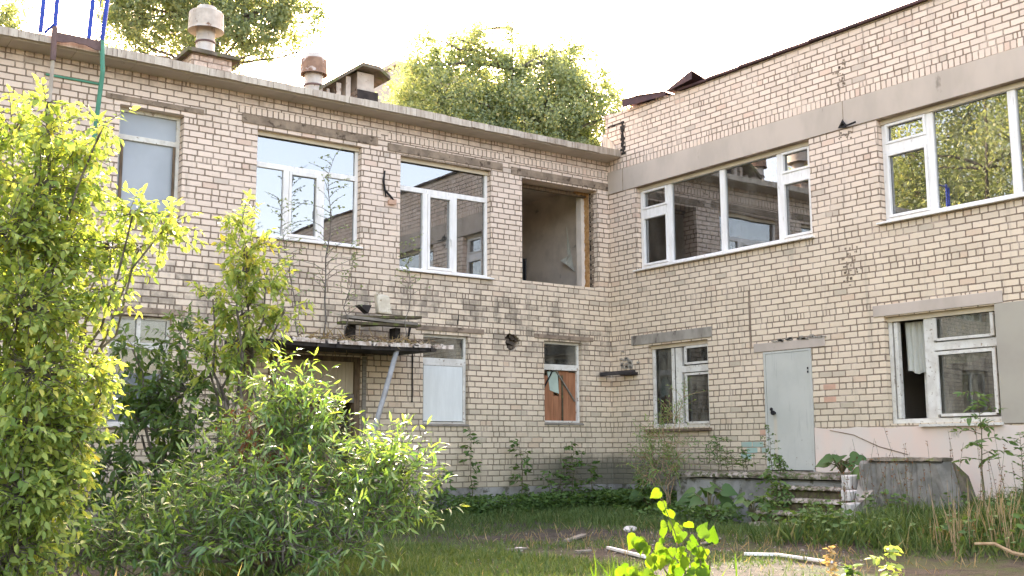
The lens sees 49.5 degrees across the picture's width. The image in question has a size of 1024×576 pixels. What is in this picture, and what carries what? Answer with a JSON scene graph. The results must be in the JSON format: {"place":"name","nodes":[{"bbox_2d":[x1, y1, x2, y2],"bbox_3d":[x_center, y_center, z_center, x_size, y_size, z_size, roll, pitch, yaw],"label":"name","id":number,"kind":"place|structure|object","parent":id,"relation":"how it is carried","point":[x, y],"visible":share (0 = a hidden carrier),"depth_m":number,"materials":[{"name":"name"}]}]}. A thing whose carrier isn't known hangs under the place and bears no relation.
{"place":"outdoors","nodes":[
{"label":"outdoors","id":0,"kind":"place"},
{"bbox_2d":[121,535,655,575],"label":"grass","id":1,"kind":"structure","parent":0,"point":[392,546],"depth_m":11.11,"materials":[{"name":"green plant"}]},
{"bbox_2d":[0,0,915,139],"label":"sky","id":2,"kind":"structure","parent":0,"point":[656,43],"materials":[{"name":"white"}]},
{"bbox_2d":[374,60,554,132],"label":"tree","id":3,"kind":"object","parent":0,"point":[379,90],"depth_m":61.52,"materials":[{"name":"green plant"}]},
{"bbox_2d":[189,500,783,542],"bbox_3d":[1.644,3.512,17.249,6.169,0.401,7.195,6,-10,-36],"label":"grass","id":4,"kind":"structure","parent":0,"point":[605,515],"depth_m":17.41,"materials":[{"name":"green plant"}]},
{"bbox_2d":[19,512,1023,575],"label":"ground","id":5,"kind":"structure","parent":0,"point":[1004,566],"depth_m":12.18,"materials":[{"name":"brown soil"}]},
{"bbox_2d":[0,0,48,29],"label":"birch tree","id":6,"kind":"object","parent":5,"relation":"on","point":[10,11],"visible":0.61,"depth_m":34.11,"materials":[{"name":"green plant"}]},
{"bbox_2d":[0,73,208,575],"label":"maple shrub","id":7,"kind":"object","parent":5,"relation":"on","point":[33,492],"visible":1,"depth_m":9.11,"materials":[{"name":"green plant"}]},
{"bbox_2d":[54,301,263,553],"bbox_3d":[-4.313,1.764,13.406,2.388,3.422,1.980,6,-10,-36],"label":"maple shrub","id":8,"kind":"object","parent":5,"relation":"on","point":[159,407],"visible":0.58,"depth_m":13.41,"materials":[{"name":"green plant"}]},
{"bbox_2d":[78,0,339,74],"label":"birch tree","id":9,"kind":"object","parent":5,"relation":"on","point":[241,17],"visible":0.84,"depth_m":35.78,"materials":[{"name":"green plant"}]},
{"bbox_2d":[171,189,315,545],"bbox_3d":[-3.237,0.961,13.274,1.639,4.208,1.211,-1,-8,5],"label":"maple sapling","id":10,"kind":"object","parent":5,"relation":"on","point":[234,358],"visible":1,"depth_m":13.33,"materials":[{"name":"green plant"}]},
{"bbox_2d":[20,328,470,575],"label":"willow bush","id":11,"kind":"object","parent":5,"relation":"on","point":[284,557],"visible":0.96,"depth_m":10.08,"materials":[{"name":"green plant"}]},
{"bbox_2d":[215,404,310,566],"bbox_3d":[-2.377,1.913,10.535,0.893,1.621,0.570,2,-9,-16],"label":"withered weed","id":12,"kind":"object","parent":5,"relation":"on","point":[252,432],"visible":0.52,"depth_m":10.57,"materials":[{"name":"brown plant"}]},
{"bbox_2d":[388,501,423,519],"bbox_3d":[-1.641,3.554,17.631,0.714,0.372,0.637,6,-10,-36],"label":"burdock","id":13,"kind":"object","parent":5,"relation":"on","point":[400,505],"visible":0.2,"depth_m":17.62,"materials":[{"name":"green plant"}]},
{"bbox_2d":[427,471,456,512],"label":"weed","id":14,"kind":"object","parent":5,"relation":"on","point":[442,494],"visible":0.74,"depth_m":18.94,"materials":[{"name":"green plant"}]},
{"bbox_2d":[458,428,481,497],"bbox_3d":[-0.739,3.236,19.640,0.485,1.508,0.502,-3,-9,21],"label":"weed","id":15,"kind":"object","parent":5,"relation":"on","point":[471,456],"visible":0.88,"depth_m":19.65,"materials":[{"name":"green plant"}]},
{"bbox_2d":[375,2,635,145],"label":"birch tree","id":16,"kind":"object","parent":5,"relation":"on","point":[566,87],"visible":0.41,"depth_m":41.75,"materials":[{"name":"green plant"}]},
{"bbox_2d":[0,0,1023,529],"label":"brick building","id":17,"kind":"structure","parent":5,"relation":"on","point":[810,252],"depth_m":18.88,"materials":[{"name":"brick"}]},
{"bbox_2d":[38,0,109,201],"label":"roof ladder","id":18,"kind":"object","parent":17,"relation":"attached to","point":[57,36],"visible":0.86,"depth_m":16.34,"materials":[{"name":"metal"}]},
{"bbox_2d":[105,315,169,426],"bbox_3d":[-5.650,1.261,16.764,0.960,1.673,0.340,6,-10,-36],"label":"window","id":19,"kind":"structure","parent":17,"relation":"in","point":[110,422],"depth_m":16.84,"materials":[{"name":"white paint"}]},
{"bbox_2d":[115,107,181,222],"bbox_3d":[-5.638,-1.904,17.241,1.020,1.733,0.260,6,-10,-36],"label":"window","id":20,"kind":"structure","parent":17,"relation":"in","point":[149,154],"depth_m":17.36,"materials":[{"name":"white paint"}]},
{"bbox_2d":[268,193,312,336],"bbox_3d":[-3.621,-0.340,17.749,0.792,2.366,0.848,6,-10,-36],"label":"birch sapling","id":21,"kind":"object","parent":17,"relation":"on","point":[281,219],"visible":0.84,"depth_m":17.76,"materials":[{"name":"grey plant"}]},
{"bbox_2d":[255,130,362,248],"bbox_3d":[-3.433,-1.640,18.770,1.970,1.813,0.260,6,-10,-36],"label":"window","id":22,"kind":"structure","parent":17,"relation":"in","point":[284,169],"depth_m":18.83,"materials":[{"name":"white plastic"}]},
{"bbox_2d":[267,353,366,491],"bbox_3d":[-3.295,2.235,18.416,1.768,2.250,0.370,6,-10,-36],"label":"doorway","id":23,"kind":"structure","parent":17,"relation":"in","point":[348,372],"depth_m":18.66,"materials":[{"name":"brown wood"}]},
{"bbox_2d":[296,148,355,333],"bbox_3d":[-2.999,-0.749,18.117,1.102,3.273,0.919,-1,-8,4],"label":"birch sapling","id":24,"kind":"object","parent":17,"relation":"on","point":[330,219],"visible":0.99,"depth_m":18.17,"materials":[{"name":"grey plant"}]},
{"bbox_2d":[328,240,372,336],"bbox_3d":[-2.607,0.025,18.073,0.576,1.721,0.668,-6,-10,37],"label":"birch sapling","id":25,"kind":"object","parent":17,"relation":"on","point":[353,256],"visible":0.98,"depth_m":18.10,"materials":[{"name":"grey plant"}]},
{"bbox_2d":[287,325,427,356],"bbox_3d":[-2.477,0.880,18.201,2.778,0.563,1.565,6,-10,-36],"label":"dry grass tuft","id":26,"kind":"object","parent":17,"relation":"on","point":[328,337],"visible":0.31,"depth_m":17.82,"materials":[{"name":"brown plant"}]},
{"bbox_2d":[337,305,421,342],"bbox_3d":[-2.264,0.644,18.655,1.578,0.660,0.484,6,-11,-39],"label":"plank stack","id":27,"kind":"object","parent":17,"relation":"on","point":[384,321],"visible":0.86,"depth_m":18.46,"materials":[{"name":"wood"}]},
{"bbox_2d":[374,291,391,314],"bbox_3d":[-2.162,0.256,18.636,0.292,0.379,0.138,6,-10,-36],"label":"canister","id":28,"kind":"object","parent":27,"relation":"on","point":[382,305],"visible":1,"depth_m":18.57,"materials":[{"name":"white plastic"}]},
{"bbox_2d":[394,233,430,341],"bbox_3d":[-1.684,0.028,18.802,0.623,1.919,0.650,1,-8,-7],"label":"birch sapling","id":29,"kind":"object","parent":17,"relation":"on","point":[400,252],"visible":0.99,"depth_m":18.82,"materials":[{"name":"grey plant"}]},
{"bbox_2d":[398,157,493,279],"bbox_3d":[-1.223,-1.256,20.334,2.010,2.083,0.260,6,-10,-36],"label":"window","id":30,"kind":"structure","parent":17,"relation":"in","point":[445,203],"depth_m":20.41,"materials":[{"name":"white plastic"}]},
{"bbox_2d":[422,334,469,426],"bbox_3d":[-1.216,1.658,19.908,0.980,1.633,0.180,6,-10,-36],"label":"window","id":31,"kind":"structure","parent":17,"relation":"in","point":[444,385],"depth_m":19.91,"materials":[{"name":"white paint"}]},
{"bbox_2d":[544,341,583,424],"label":"window","id":32,"kind":"structure","parent":17,"relation":"in","point":[563,409],"depth_m":21.58,"materials":[{"name":"white paint"}]},
{"bbox_2d":[643,340,711,431],"bbox_3d":[3.104,1.834,20.665,0.260,1.638,1.700,6,-10,-36],"label":"window","id":33,"kind":"structure","parent":17,"relation":"in","point":[694,356],"depth_m":20.67,"materials":[{"name":"white paint"}]},
{"bbox_2d":[633,141,814,271],"bbox_3d":[3.755,-1.401,20.235,0.270,1.683,4.360,6,-10,-36],"label":"window","id":34,"kind":"structure","parent":17,"relation":"in","point":[762,200],"depth_m":20.13,"materials":[{"name":"white plastic"}]},
{"bbox_2d":[763,348,815,471],"bbox_3d":[4.595,2.033,18.463,0.135,2.000,1.006,6,-10,-36],"label":"door","id":35,"kind":"structure","parent":17,"relation":"in","point":[788,381],"depth_m":18.43,"materials":[{"name":"paint"}]},
{"bbox_2d":[887,306,1004,426],"bbox_3d":[6.388,1.187,16.349,0.450,1.683,1.858,6,-10,-36],"label":"window","id":36,"kind":"structure","parent":17,"relation":"in","point":[966,338],"depth_m":16.45,"materials":[{"name":"white paint"}]},
{"bbox_2d":[876,81,1023,224],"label":"window","id":37,"kind":"structure","parent":17,"relation":"in","point":[966,152],"depth_m":16.53,"materials":[{"name":"white plastic"}]},
{"bbox_2d":[508,439,539,503],"bbox_3d":[0.193,3.415,20.246,0.632,1.331,0.582,6,-10,-36],"label":"weed","id":38,"kind":"object","parent":5,"relation":"on","point":[526,461],"visible":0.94,"depth_m":20.24,"materials":[{"name":"green plant"}]},
{"bbox_2d":[534,470,564,509],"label":"weed","id":39,"kind":"object","parent":5,"relation":"on","point":[549,481],"visible":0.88,"depth_m":20.30,"materials":[{"name":"green plant"}]},
{"bbox_2d":[556,459,587,503],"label":"weed","id":40,"kind":"object","parent":5,"relation":"on","point":[562,475],"visible":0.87,"depth_m":20.58,"materials":[{"name":"green plant"}]},
{"bbox_2d":[556,441,589,498],"bbox_3d":[1.091,3.514,20.858,0.751,1.267,0.674,-1,-8,7],"label":"weed","id":41,"kind":"object","parent":5,"relation":"on","point":[575,462],"visible":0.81,"depth_m":20.90,"materials":[{"name":"green plant"}]},
{"bbox_2d":[564,534,586,541],"bbox_3d":[0.845,3.304,14.710,0.090,0.043,0.868,-3,-9,18],"label":"plank","id":42,"kind":"object","parent":5,"relation":"on","point":[579,536],"visible":0.84,"depth_m":14.66,"materials":[{"name":"grey wood"}]},
{"bbox_2d":[575,549,591,552],"bbox_3d":[0.809,2.993,12.653,0.231,0.020,0.050,7,-11,-39],"label":"plank","id":43,"kind":"object","parent":5,"relation":"on","point":[578,551],"visible":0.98,"depth_m":12.62,"materials":[{"name":"grey wood"}]},
{"bbox_2d":[573,461,609,500],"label":"weed","id":44,"kind":"object","parent":5,"relation":"on","point":[593,472],"visible":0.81,"depth_m":20.86,"materials":[{"name":"green plant"}]},
{"bbox_2d":[590,552,637,575],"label":"grass tuft","id":45,"kind":"object","parent":5,"relation":"on","point":[613,571],"visible":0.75,"depth_m":6.28,"materials":[{"name":"green plant"}]},
{"bbox_2d":[606,546,645,557],"bbox_3d":[1.274,2.948,12.411,0.050,0.054,1.452,1,-8,-11],"label":"plastic strip","id":46,"kind":"object","parent":5,"relation":"on","point":[628,553],"visible":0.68,"depth_m":12.30,"materials":[{"name":"white plastic"}]},
{"bbox_2d":[623,526,636,531],"bbox_3d":[1.692,3.434,15.827,0.168,0.093,0.199,-5,-9,29],"label":"stone","id":47,"kind":"object","parent":5,"relation":"on","point":[627,528],"visible":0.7,"depth_m":15.77,"materials":[{"name":"white stone"}]},
{"bbox_2d":[623,474,655,507],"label":"weed","id":48,"kind":"object","parent":5,"relation":"on","point":[638,481],"visible":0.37,"depth_m":20.09,"materials":[{"name":"green plant"}]},
{"bbox_2d":[629,487,664,507],"bbox_3d":[2.446,3.758,19.733,0.815,0.479,0.732,6,-10,-36],"label":"burdock","id":49,"kind":"object","parent":5,"relation":"on","point":[634,494],"visible":0.41,"depth_m":19.69,"materials":[{"name":"green plant"}]},
{"bbox_2d":[617,376,709,516],"bbox_3d":[2.570,2.698,18.973,1.322,2.354,1.455,6,-10,-36],"label":"willow bush","id":50,"kind":"object","parent":5,"relation":"on","point":[673,466],"visible":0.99,"depth_m":18.97,"materials":[{"name":"green plant"}]},
{"bbox_2d":[615,488,718,575],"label":"poplar sapling","id":51,"kind":"object","parent":5,"relation":"on","point":[659,558],"visible":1,"depth_m":5.58,"materials":[{"name":"green plant"}]},
{"bbox_2d":[330,487,1023,557],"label":"ground weeds","id":52,"kind":"object","parent":5,"relation":"on","point":[618,496],"visible":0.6,"depth_m":18.34,"materials":[{"name":"green plant"}]},
{"bbox_2d":[657,552,741,575],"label":"grass tuft","id":53,"kind":"object","parent":5,"relation":"on","point":[723,573],"visible":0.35,"depth_m":6.00,"materials":[{"name":"green plant"}]},
{"bbox_2d":[675,482,739,522],"bbox_3d":[3.076,3.301,17.109,0.911,0.626,1.017,6,-10,-36],"label":"burdock","id":54,"kind":"object","parent":5,"relation":"on","point":[690,497],"visible":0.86,"depth_m":17.04,"materials":[{"name":"green plant"}]},
{"bbox_2d":[732,492,772,521],"bbox_3d":[3.599,3.284,16.530,0.690,0.488,0.748,6,-10,-36],"label":"burdock","id":55,"kind":"object","parent":5,"relation":"on","point":[745,502],"visible":0.56,"depth_m":16.44,"materials":[{"name":"green plant"}]},
{"bbox_2d":[744,552,774,555],"bbox_3d":[2.701,2.880,12.026,0.372,0.033,0.070,-2,-8,13],"label":"plastic strip","id":56,"kind":"object","parent":5,"relation":"on","point":[757,553],"visible":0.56,"depth_m":12.00,"materials":[{"name":"white plastic"}]},
{"bbox_2d":[670,470,875,526],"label":"entrance steps","id":57,"kind":"structure","parent":5,"relation":"on","point":[808,487],"depth_m":16.62,"materials":[{"name":"grey concrete"}]},
{"bbox_2d":[692,435,740,466],"bbox_3d":[3.458,2.766,18.655,0.812,0.615,0.693,2,-8,-13],"label":"weed","id":58,"kind":"object","parent":57,"relation":"on","point":[717,445],"visible":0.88,"depth_m":18.69,"materials":[{"name":"green plant"}]},
{"bbox_2d":[712,448,742,471],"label":"weed","id":59,"kind":"object","parent":57,"relation":"on","point":[728,464],"visible":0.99,"depth_m":18.28,"materials":[{"name":"green plant"}]},
{"bbox_2d":[736,447,759,471],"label":"weed","id":60,"kind":"object","parent":57,"relation":"on","point":[745,459],"visible":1,"depth_m":18.04,"materials":[{"name":"green plant"}]},
{"bbox_2d":[749,469,785,495],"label":"weed","id":61,"kind":"object","parent":57,"relation":"on","point":[769,477],"visible":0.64,"depth_m":16.70,"materials":[{"name":"green plant"}]},
{"bbox_2d":[748,492,790,522],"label":"weed","id":62,"kind":"object","parent":57,"relation":"on","point":[766,507],"visible":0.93,"depth_m":15.77,"materials":[{"name":"green plant"}]},
{"bbox_2d":[760,424,780,471],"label":"weed","id":63,"kind":"object","parent":57,"relation":"on","point":[767,449],"visible":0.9,"depth_m":17.69,"materials":[{"name":"green plant"}]},
{"bbox_2d":[758,480,794,509],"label":"weed","id":64,"kind":"object","parent":57,"relation":"on","point":[775,484],"visible":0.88,"depth_m":16.28,"materials":[{"name":"green plant"}]},
{"bbox_2d":[765,454,792,479],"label":"weed","id":65,"kind":"object","parent":57,"relation":"on","point":[778,460],"visible":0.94,"depth_m":17.03,"materials":[{"name":"green plant"}]},
{"bbox_2d":[794,501,822,515],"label":"weed","id":66,"kind":"object","parent":57,"relation":"on","point":[806,504],"visible":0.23,"depth_m":15.46,"materials":[{"name":"green plant"}]},
{"bbox_2d":[816,451,866,472],"bbox_3d":[4.874,2.574,16.377,0.696,0.341,0.832,6,-10,-36],"label":"burdock","id":67,"kind":"object","parent":57,"relation":"on","point":[826,460],"visible":0.87,"depth_m":16.30,"materials":[{"name":"green plant"}]},
{"bbox_2d":[850,466,859,478],"bbox_3d":[5.063,2.691,15.857,0.507,0.319,0.537,6,-10,-36],"label":"burdock","id":68,"kind":"object","parent":57,"relation":"on","point":[855,471],"visible":0.1,"depth_m":15.96,"materials":[{"name":"green plant"}]},
{"bbox_2d":[775,553,832,562],"bbox_3d":[2.997,2.784,11.459,0.060,0.028,0.915,3,-9,-21],"label":"plastic strip","id":69,"kind":"object","parent":5,"relation":"on","point":[800,557],"visible":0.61,"depth_m":11.46,"materials":[{"name":"white plastic"}]},
{"bbox_2d":[821,545,838,575],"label":"dry flower spike","id":70,"kind":"object","parent":5,"relation":"on","point":[834,565],"visible":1,"depth_m":6.62,"materials":[{"name":"orange plant"}]},
{"bbox_2d":[840,562,862,575],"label":"weed","id":71,"kind":"object","parent":5,"relation":"on","point":[849,570],"visible":1,"depth_m":8.46,"materials":[{"name":"green plant"}]},
{"bbox_2d":[866,542,903,575],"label":"weed","id":72,"kind":"object","parent":5,"relation":"on","point":[891,550],"visible":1,"depth_m":8.23,"materials":[{"name":"yellow plant"}]},
{"bbox_2d":[859,457,977,513],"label":"wall","id":73,"kind":"structure","parent":5,"relation":"on","point":[941,468],"depth_m":14.84,"materials":[{"name":"grey concrete"}]},
{"bbox_2d":[832,423,1023,517],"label":"seed stalks","id":74,"kind":"object","parent":5,"relation":"on","point":[919,497],"visible":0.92,"depth_m":14.31,"materials":[{"name":"brown plant"}]},
{"bbox_2d":[928,484,1023,557],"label":"dry stalks","id":75,"kind":"object","parent":5,"relation":"on","point":[1007,544],"visible":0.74,"depth_m":12.10,"materials":[{"name":"brown plant"}]},
{"bbox_2d":[950,391,1018,505],"bbox_3d":[6.103,2.134,14.364,0.871,1.614,0.748,1,-8,-8],"label":"ash sapling","id":76,"kind":"object","parent":5,"relation":"on","point":[981,425],"visible":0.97,"depth_m":14.38,"materials":[{"name":"green plant"}]},
{"bbox_2d":[974,542,1023,556],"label":"fallen branch","id":77,"kind":"object","parent":5,"relation":"on","point":[1002,548],"visible":1,"depth_m":10.15,"materials":[{"name":"brown wood"}]},
{"bbox_2d":[1005,432,1023,497],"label":"ash sapling","id":78,"kind":"object","parent":5,"relation":"on","point":[1020,449],"visible":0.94,"depth_m":14.23,"materials":[{"name":"green plant"}]},
{"bbox_2d":[470,530,863,573],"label":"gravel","id":79,"kind":"structure","parent":0,"point":[710,551],"depth_m":12.23,"materials":[{"name":"grey gravel"}]},
{"bbox_2d":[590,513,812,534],"bbox_3d":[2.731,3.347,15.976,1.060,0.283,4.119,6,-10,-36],"label":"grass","id":80,"kind":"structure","parent":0,"point":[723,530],"depth_m":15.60,"materials":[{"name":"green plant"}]},
{"bbox_2d":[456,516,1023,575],"bbox_3d":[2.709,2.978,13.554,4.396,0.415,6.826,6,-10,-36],"label":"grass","id":81,"kind":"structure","parent":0,"point":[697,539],"depth_m":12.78,"materials":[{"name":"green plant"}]},
{"bbox_2d":[724,477,1023,565],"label":"grass","id":82,"kind":"structure","parent":0,"point":[920,518],"depth_m":13.16,"materials":[{"name":"green plant"}]},
{"bbox_2d":[916,476,1023,552],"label":"grass","id":83,"kind":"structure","parent":0,"point":[961,522],"depth_m":12.63,"materials":[{"name":"green plant"}]}
]}

